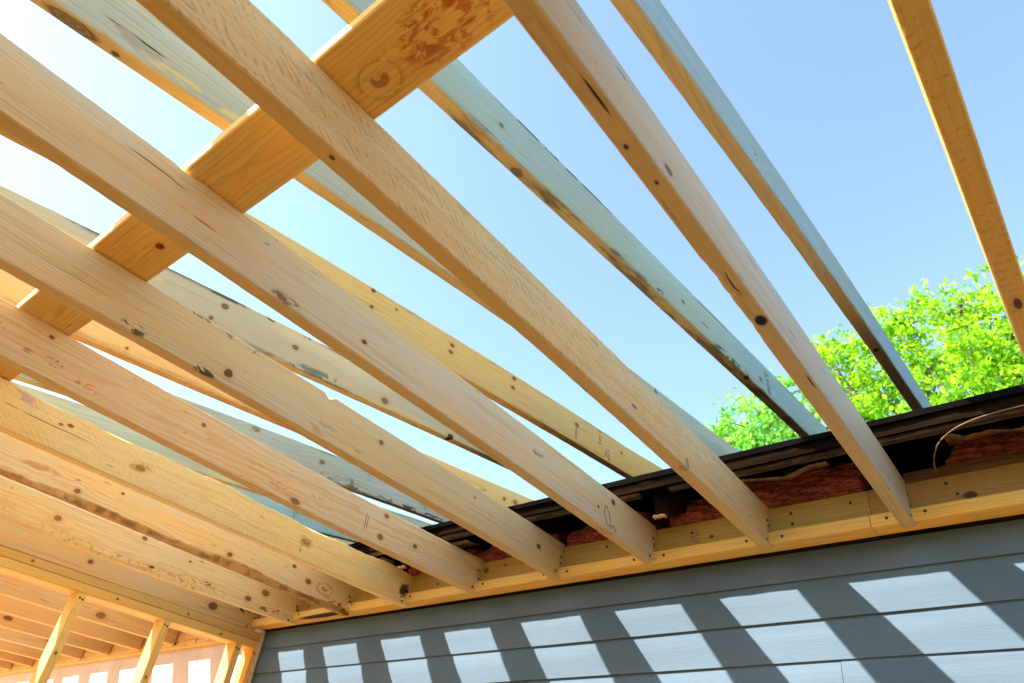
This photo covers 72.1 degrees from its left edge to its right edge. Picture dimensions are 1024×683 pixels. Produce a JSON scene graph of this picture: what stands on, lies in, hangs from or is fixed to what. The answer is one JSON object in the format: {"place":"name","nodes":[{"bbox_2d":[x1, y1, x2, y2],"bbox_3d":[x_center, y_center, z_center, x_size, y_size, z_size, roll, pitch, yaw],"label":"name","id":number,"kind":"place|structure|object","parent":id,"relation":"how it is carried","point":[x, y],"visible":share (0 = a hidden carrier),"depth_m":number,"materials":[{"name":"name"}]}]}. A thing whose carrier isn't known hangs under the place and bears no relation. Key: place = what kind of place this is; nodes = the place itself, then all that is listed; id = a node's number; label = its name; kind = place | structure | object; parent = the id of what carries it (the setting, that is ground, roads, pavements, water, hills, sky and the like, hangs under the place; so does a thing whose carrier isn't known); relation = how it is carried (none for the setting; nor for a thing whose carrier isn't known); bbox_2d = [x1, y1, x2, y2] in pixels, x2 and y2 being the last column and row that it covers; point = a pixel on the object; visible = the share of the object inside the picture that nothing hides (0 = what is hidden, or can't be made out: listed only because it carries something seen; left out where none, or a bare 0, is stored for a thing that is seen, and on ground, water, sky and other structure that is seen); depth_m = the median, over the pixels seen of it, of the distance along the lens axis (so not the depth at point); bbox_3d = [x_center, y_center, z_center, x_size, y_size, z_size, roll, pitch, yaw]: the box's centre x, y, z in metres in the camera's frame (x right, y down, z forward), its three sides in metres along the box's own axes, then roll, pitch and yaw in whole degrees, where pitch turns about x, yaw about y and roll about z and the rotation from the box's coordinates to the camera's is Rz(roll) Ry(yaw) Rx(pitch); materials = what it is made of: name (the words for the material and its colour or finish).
{"place":"outdoors","nodes":[
{"label":"outdoors","id":0,"kind":"place"},
{"bbox_2d":[0,0,1023,523],"label":"sky","id":1,"kind":"structure","parent":0,"point":[830,91],"materials":[{"name":"blue"}]},
{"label":"floor","id":2,"kind":"structure","parent":0,"visible":0},
{"bbox_2d":[0,384,1023,682],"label":"house","id":3,"kind":"structure","parent":2,"relation":"on","point":[942,604],"depth_m":2.24,"materials":[{"name":"grey"}]},
{"bbox_2d":[17,482,138,532],"bbox_3d":[-2.473,0.931,4.008,0.065,0.795,4.484,-21,-46,32],"label":"roof rafter","id":4,"kind":"object","parent":3,"relation":"attached to","point":[68,503],"visible":0.02,"depth_m":3.96,"materials":[{"name":"brown wood"}]},
{"bbox_2d":[0,631,199,668],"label":"ledger board","id":5,"kind":"object","parent":3,"relation":"attached to","point":[182,636],"visible":0.14,"depth_m":4.56,"materials":[{"name":"brown wood"}]},
{"bbox_2d":[0,659,12,669],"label":"ceiling joist","id":6,"kind":"object","parent":5,"relation":"attached to","point":[6,665],"visible":0.28,"depth_m":5.46,"materials":[{"name":"brown wood"}]},
{"bbox_2d":[0,639,43,659],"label":"ceiling joist","id":7,"kind":"object","parent":5,"relation":"attached to","point":[19,649],"visible":0.3,"depth_m":4.91,"materials":[{"name":"brown wood"}]},
{"bbox_2d":[0,627,83,658],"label":"ceiling joist","id":8,"kind":"object","parent":5,"relation":"attached to","point":[16,637],"visible":0.36,"depth_m":4.64,"materials":[{"name":"brown wood"}]},
{"bbox_2d":[0,612,112,654],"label":"ceiling joist","id":9,"kind":"object","parent":5,"relation":"attached to","point":[18,624],"visible":0.45,"depth_m":4.37,"materials":[{"name":"brown wood"}]},
{"bbox_2d":[0,594,143,649],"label":"ceiling joist","id":10,"kind":"object","parent":5,"relation":"attached to","point":[31,612],"visible":0.48,"depth_m":4.15,"materials":[{"name":"brown wood"}]},
{"bbox_2d":[0,574,178,644],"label":"ceiling joist","id":11,"kind":"object","parent":5,"relation":"attached to","point":[24,591],"visible":0.46,"depth_m":3.86,"materials":[{"name":"brown wood"}]},
{"bbox_2d":[0,638,221,674],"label":"nailing strip","id":12,"kind":"object","parent":3,"relation":"attached to","point":[199,642],"visible":0.66,"depth_m":4.55,"materials":[{"name":"brown wood"}]},
{"bbox_2d":[0,650,34,666],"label":"ceiling joist","id":13,"kind":"object","parent":12,"relation":"on","point":[17,659],"visible":0.35,"depth_m":5.19,"materials":[{"name":"brown wood"}]},
{"bbox_2d":[0,572,210,639],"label":"ceiling joist","id":14,"kind":"object","parent":12,"relation":"on","point":[203,637],"visible":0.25,"depth_m":3.60,"materials":[{"name":"brown wood"}]},
{"bbox_2d":[0,475,352,544],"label":"roof rafter","id":15,"kind":"object","parent":3,"relation":"attached to","point":[345,542],"visible":0.04,"depth_m":4.80,"materials":[{"name":"brown wood"}]},
{"bbox_2d":[10,381,432,527],"bbox_3d":[-1.530,0.561,3.352,0.046,0.806,4.483,-21,-46,32],"label":"roof rafter","id":16,"kind":"object","parent":3,"relation":"on","point":[101,421],"visible":0.16,"depth_m":3.15,"materials":[{"name":"brown wood"}]},
{"bbox_2d":[14,373,450,522],"bbox_3d":[-1.213,0.440,3.127,0.048,0.825,4.483,-22,-46,33],"label":"roof rafter","id":17,"kind":"object","parent":3,"relation":"attached to","point":[344,474],"visible":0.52,"depth_m":3.44,"materials":[{"name":"brown wood"}]},
{"bbox_2d":[0,185,508,469],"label":"roof rafter","id":18,"kind":"object","parent":3,"relation":"attached to","point":[296,352],"visible":0.34,"depth_m":2.42,"materials":[{"name":"brown wood"}]},
{"bbox_2d":[0,269,534,506],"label":"roof rafter","id":19,"kind":"object","parent":3,"relation":"attached to","point":[15,291],"visible":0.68,"depth_m":2.47,"materials":[{"name":"brown wood"}]},
{"bbox_2d":[226,484,357,542],"bbox_3d":[-1.846,0.662,3.592,0.071,0.804,4.483,-22,-46,33],"label":"roof rafter","id":20,"kind":"object","parent":3,"relation":"attached to","point":[312,524],"visible":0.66,"depth_m":4.16,"materials":[{"name":"wood"}]},
{"bbox_2d":[0,127,662,477],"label":"roof rafter","id":21,"kind":"object","parent":3,"relation":"attached to","point":[492,380],"visible":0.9,"depth_m":2.63,"materials":[{"name":"brown wood"}]},
{"bbox_2d":[30,0,739,456],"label":"roof rafter","id":22,"kind":"object","parent":3,"relation":"on","point":[140,40],"visible":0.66,"depth_m":1.45,"materials":[{"name":"brown wood"}]},
{"bbox_2d":[379,557,408,572],"bbox_3d":[-0.644,1.217,3.583,0.534,0.206,0.445,-22,-46,33],"label":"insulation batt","id":23,"kind":"object","parent":3,"relation":"on","point":[390,561],"visible":0.02,"depth_m":3.38,"materials":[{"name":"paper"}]},
{"bbox_2d":[408,540,487,575],"bbox_3d":[-0.184,1.020,3.277,0.388,0.240,0.446,-22,-46,33],"label":"insulation batt","id":24,"kind":"object","parent":3,"relation":"on","point":[463,544],"visible":0.14,"depth_m":3.11,"materials":[{"name":"paper"}]},
{"bbox_2d":[477,533,568,562],"bbox_3d":[0.143,0.890,3.053,0.407,0.242,0.444,-22,-46,33],"label":"insulation batt","id":25,"kind":"object","parent":3,"relation":"on","point":[492,553],"visible":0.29,"depth_m":2.92,"materials":[{"name":"paper"}]},
{"bbox_2d":[252,516,887,630],"bbox_3d":[-0.117,1.011,2.871,3.111,0.039,0.089,-22,-46,33],"label":"nailing strip","id":26,"kind":"object","parent":3,"relation":"attached to","point":[828,533],"visible":0.86,"depth_m":2.49,"materials":[{"name":"brown wood"}]},
{"bbox_2d":[0,476,302,624],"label":"ceiling joist","id":27,"kind":"object","parent":26,"relation":"on","point":[34,511],"visible":0.91,"depth_m":3.02,"materials":[{"name":"brown wood"}]},
{"bbox_2d":[0,377,412,606],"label":"ceiling joist","id":28,"kind":"object","parent":26,"relation":"on","point":[30,419],"visible":1,"depth_m":2.45,"materials":[{"name":"brown wood"}]},
{"bbox_2d":[0,297,482,594],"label":"ceiling joist","id":29,"kind":"object","parent":26,"relation":"on","point":[37,349],"visible":1,"depth_m":2.16,"materials":[{"name":"brown wood"}]},
{"bbox_2d":[136,0,772,550],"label":"ceiling joist","id":30,"kind":"object","parent":26,"relation":"on","point":[256,56],"visible":1,"depth_m":1.31,"materials":[{"name":"brown wood"}]},
{"bbox_2d":[259,491,871,617],"bbox_3d":[-0.127,0.970,2.924,3.063,0.090,0.040,-22,-46,33],"label":"ledger board","id":31,"kind":"object","parent":26,"relation":"on","point":[838,508],"visible":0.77,"depth_m":2.40,"materials":[{"name":"brown wood"}]},
{"bbox_2d":[0,432,355,615],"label":"ceiling joist","id":32,"kind":"object","parent":31,"relation":"attached to","point":[31,466],"visible":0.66,"depth_m":2.75,"materials":[{"name":"brown wood"}]},
{"bbox_2d":[0,193,564,580],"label":"ceiling joist","id":33,"kind":"object","parent":31,"relation":"attached to","point":[45,257],"visible":1,"depth_m":1.83,"materials":[{"name":"brown wood"}]},
{"bbox_2d":[0,33,656,565],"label":"ceiling joist","id":34,"kind":"object","parent":31,"relation":"attached to","point":[54,117],"visible":1,"depth_m":1.49,"materials":[{"name":"brown wood"}]},
{"bbox_2d":[0,0,513,380],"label":"strapping board","id":35,"kind":"object","parent":34,"relation":"on","point":[376,59],"visible":0.52,"depth_m":1.25,"materials":[{"name":"brown wood"}]},
{"bbox_2d":[322,0,828,437],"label":"roof rafter","id":36,"kind":"object","parent":3,"relation":"attached to","point":[460,94],"visible":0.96,"depth_m":1.85,"materials":[{"name":"brown wood"}]},
{"bbox_2d":[566,511,670,546],"bbox_3d":[0.486,0.752,2.815,0.354,0.242,0.445,-22,-46,33],"label":"insulation batt","id":37,"kind":"object","parent":3,"relation":"on","point":[587,534],"visible":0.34,"depth_m":2.67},
{"bbox_2d":[668,461,873,526],"bbox_3d":[0.949,0.562,2.501,0.645,0.257,0.444,-22,-46,33],"label":"insulation batt","id":38,"kind":"object","parent":3,"relation":"on","point":[818,481],"visible":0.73,"depth_m":2.27,"materials":[{"name":"fabric"}]},
{"bbox_2d":[610,0,931,410],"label":"roof rafter","id":39,"kind":"object","parent":3,"relation":"attached to","point":[654,27],"visible":0.86,"depth_m":1.67,"materials":[{"name":"brown wood"}]},
{"bbox_2d":[867,461,1023,514],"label":"ledger board","id":40,"kind":"object","parent":3,"relation":"attached to","point":[981,482],"visible":0.71,"depth_m":1.96,"materials":[{"name":"brown wood"}]},
{"bbox_2d":[869,489,1023,535],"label":"nailing strip","id":41,"kind":"object","parent":3,"relation":"attached to","point":[1004,504],"visible":0.96,"depth_m":1.92,"materials":[{"name":"brown wood"}]},
{"bbox_2d":[502,0,915,527],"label":"ceiling joist","id":42,"kind":"object","parent":41,"relation":"on","point":[568,40],"visible":1,"depth_m":1.25,"materials":[{"name":"brown wood"}]},
{"bbox_2d":[887,0,1023,358],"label":"ceiling joist","id":43,"kind":"object","parent":41,"relation":"on","point":[916,21],"visible":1,"depth_m":1.02,"materials":[{"name":"brown wood"}]},
{"bbox_2d":[933,404,1023,477],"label":"cable","id":44,"kind":"object","parent":3,"relation":"attached to","point":[944,436],"visible":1,"depth_m":1.82,"materials":[{"name":"brown plastic"}]},
{"bbox_2d":[944,427,1023,464],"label":"insulation batt","id":45,"kind":"object","parent":3,"relation":"on","point":[984,444],"visible":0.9,"depth_m":2.00,"materials":[{"name":"fabric"}]},
{"label":"ground","id":46,"kind":"structure","parent":0,"visible":0},
{"bbox_2d":[705,369,820,450],"bbox_3d":[4.720,5.595,12.496,3.643,11.787,3.168,-22,-46,33],"label":"leafy tree","id":47,"kind":"object","parent":46,"relation":"on","point":[739,438],"visible":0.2,"depth_m":14.82,"materials":[{"name":"green plant"}]},
{"bbox_2d":[775,255,1023,439],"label":"leafy tree","id":48,"kind":"object","parent":46,"relation":"on","point":[993,364],"visible":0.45,"depth_m":14.05,"materials":[{"name":"green plant"}]},
{"bbox_3d":[-2.548,2.664,1.382,0.090,0.038,3.090,-22,-46,33],"label":"bottom plate","id":49,"kind":"object","parent":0,"visible":0},
{"bbox_2d":[29,592,86,682],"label":"wall stud","id":50,"kind":"object","parent":49,"relation":"on","point":[56,642],"depth_m":3.01,"materials":[{"name":"brown wood"}]},
{"bbox_2d":[0,556,259,648],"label":"top plate","id":51,"kind":"object","parent":50,"relation":"on","point":[49,579],"visible":0.97,"depth_m":3.24,"materials":[{"name":"brown wood"}]},
{"bbox_2d":[0,545,261,641],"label":"top plate","id":52,"kind":"object","parent":51,"relation":"on","point":[33,561],"visible":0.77,"depth_m":3.25,"materials":[{"name":"brown wood"}]},
{"bbox_2d":[0,520,258,630],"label":"ceiling joist","id":53,"kind":"object","parent":52,"relation":"on","point":[17,538],"visible":0.47,"depth_m":3.25,"materials":[{"name":"brown wood"}]},
{"bbox_2d":[131,620,170,682],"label":"wall stud","id":54,"kind":"object","parent":49,"relation":"on","point":[150,654],"depth_m":3.28,"materials":[{"name":"brown wood"}]},
{"bbox_2d":[214,643,241,682],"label":"wall stud","id":55,"kind":"object","parent":49,"relation":"on","point":[228,663],"depth_m":3.55,"materials":[{"name":"brown wood"}]},
{"bbox_2d":[233,648,256,682],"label":"wall stud","id":56,"kind":"object","parent":49,"relation":"on","point":[245,666],"depth_m":3.61,"materials":[{"name":"brown wood"}]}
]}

